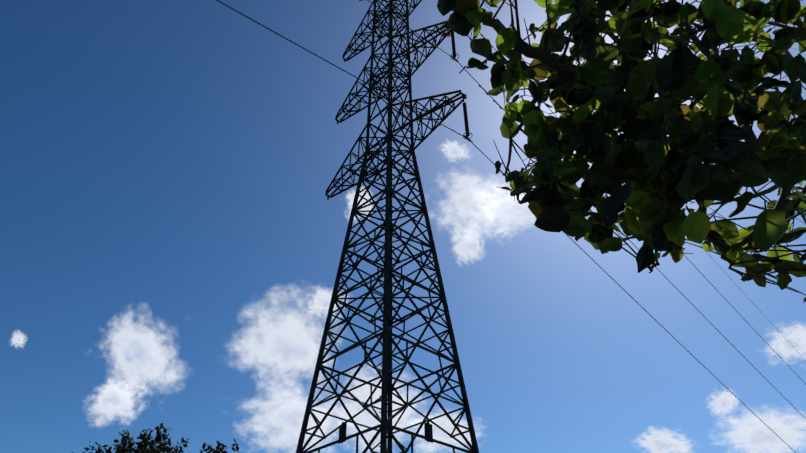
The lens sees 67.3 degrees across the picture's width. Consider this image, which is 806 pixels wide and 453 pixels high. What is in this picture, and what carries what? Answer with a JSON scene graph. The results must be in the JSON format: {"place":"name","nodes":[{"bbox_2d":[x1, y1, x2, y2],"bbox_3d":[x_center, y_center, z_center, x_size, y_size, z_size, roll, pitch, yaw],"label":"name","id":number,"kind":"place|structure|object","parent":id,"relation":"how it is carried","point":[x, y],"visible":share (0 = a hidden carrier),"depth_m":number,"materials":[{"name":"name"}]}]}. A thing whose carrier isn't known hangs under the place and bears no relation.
{"place":"outdoors","nodes":[
{"label":"outdoors","id":0,"kind":"place"},
{"bbox_2d":[8,329,26,346],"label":"cloud","id":1,"kind":"structure","parent":0,"point":[18,338],"depth_m":2292.18,"materials":[{"name":"white"}]},
{"bbox_2d":[82,373,151,427],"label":"cloud","id":2,"kind":"structure","parent":0,"point":[114,398],"depth_m":2324.78,"materials":[{"name":"white"}]},
{"bbox_2d":[87,303,190,408],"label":"cloud","id":3,"kind":"structure","parent":0,"point":[143,353],"depth_m":2384.78,"materials":[{"name":"white"}]},
{"bbox_2d":[72,423,238,452],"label":"tree","id":4,"kind":"object","parent":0,"point":[145,443],"depth_m":22.07,"materials":[{"name":"plant"}]},
{"bbox_2d":[222,282,353,437],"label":"cloud","id":5,"kind":"structure","parent":0,"point":[281,344],"depth_m":2580.14,"materials":[{"name":"white"}]},
{"bbox_2d":[216,380,361,452],"bbox_3d":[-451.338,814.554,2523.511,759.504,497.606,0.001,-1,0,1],"label":"cloud","id":6,"kind":"structure","parent":0,"point":[284,412],"depth_m":2524.12,"materials":[{"name":"white"}]},
{"bbox_2d":[300,283,352,320],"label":"cloud","id":7,"kind":"structure","parent":0,"point":[324,296],"depth_m":2780.27,"materials":[{"name":"white"}]},
{"bbox_2d":[342,186,375,223],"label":"cloud","id":8,"kind":"structure","parent":0,"point":[350,196],"depth_m":2725.80,"materials":[{"name":"white"}]},
{"bbox_2d":[327,361,448,452],"bbox_3d":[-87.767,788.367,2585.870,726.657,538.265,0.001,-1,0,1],"label":"cloud","id":9,"kind":"structure","parent":0,"point":[364,417],"depth_m":2586.82,"materials":[{"name":"white"}]},
{"bbox_2d":[0,0,805,452],"label":"sky","id":10,"kind":"structure","parent":0,"point":[179,159],"materials":[{"name":"blue"}]},
{"bbox_2d":[400,409,486,452],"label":"cloud","id":11,"kind":"structure","parent":0,"point":[445,423],"depth_m":2568.78,"materials":[{"name":"white"}]},
{"bbox_2d":[439,139,470,161],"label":"cloud","id":12,"kind":"structure","parent":0,"point":[452,150],"depth_m":2807.49,"materials":[{"name":"white"}]},
{"bbox_2d":[415,162,514,245],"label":"cloud","id":13,"kind":"structure","parent":0,"point":[461,192],"depth_m":2581.53,"materials":[{"name":"white"}]},
{"bbox_2d":[449,227,485,264],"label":"cloud","id":14,"kind":"structure","parent":0,"point":[471,249],"depth_m":2613.32,"materials":[{"name":"white"}]},
{"bbox_2d":[459,174,535,242],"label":"cloud","id":15,"kind":"structure","parent":0,"point":[507,212],"depth_m":2569.74,"materials":[{"name":"white"}]},
{"bbox_2d":[437,0,805,302],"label":"tree","id":16,"kind":"object","parent":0,"point":[551,208],"depth_m":3.69,"materials":[{"name":"green plant"}]},
{"bbox_2d":[627,425,698,452],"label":"cloud","id":17,"kind":"structure","parent":0,"point":[661,441],"depth_m":2422.66,"materials":[{"name":"white"}]},
{"bbox_2d":[707,387,738,417],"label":"cloud","id":18,"kind":"structure","parent":0,"point":[723,402],"depth_m":2404.67,"materials":[{"name":"white"}]},
{"bbox_2d":[710,400,805,452],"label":"cloud","id":19,"kind":"structure","parent":0,"point":[751,433],"depth_m":2291.55,"materials":[{"name":"white"}]},
{"bbox_2d":[762,321,805,368],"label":"cloud","id":20,"kind":"structure","parent":0,"point":[791,344],"depth_m":2287.14,"materials":[{"name":"white"}]},
{"label":"ground","id":21,"kind":"structure","parent":0,"visible":0},
{"bbox_2d":[296,0,478,452],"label":"transmission tower","id":22,"kind":"structure","parent":21,"relation":"on","point":[386,427],"depth_m":21.09,"materials":[{"name":"metal"}]},
{"bbox_2d":[403,25,504,175],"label":"vibration dampers","id":23,"kind":"object","parent":22,"relation":"attached to","point":[503,174],"visible":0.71,"depth_m":22.12,"materials":[{"name":"grey metal"}]},
{"bbox_2d":[450,30,472,141],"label":"insulators","id":24,"kind":"object","parent":22,"relation":"attached to","point":[464,103],"visible":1,"depth_m":22.04,"materials":[{"name":"grey rubber"}]},
{"bbox_2d":[216,0,805,452],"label":"conductors","id":25,"kind":"object","parent":24,"relation":"hanging from","point":[502,172],"visible":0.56,"depth_m":24.84,"materials":[{"name":"grey metal"}]}
]}

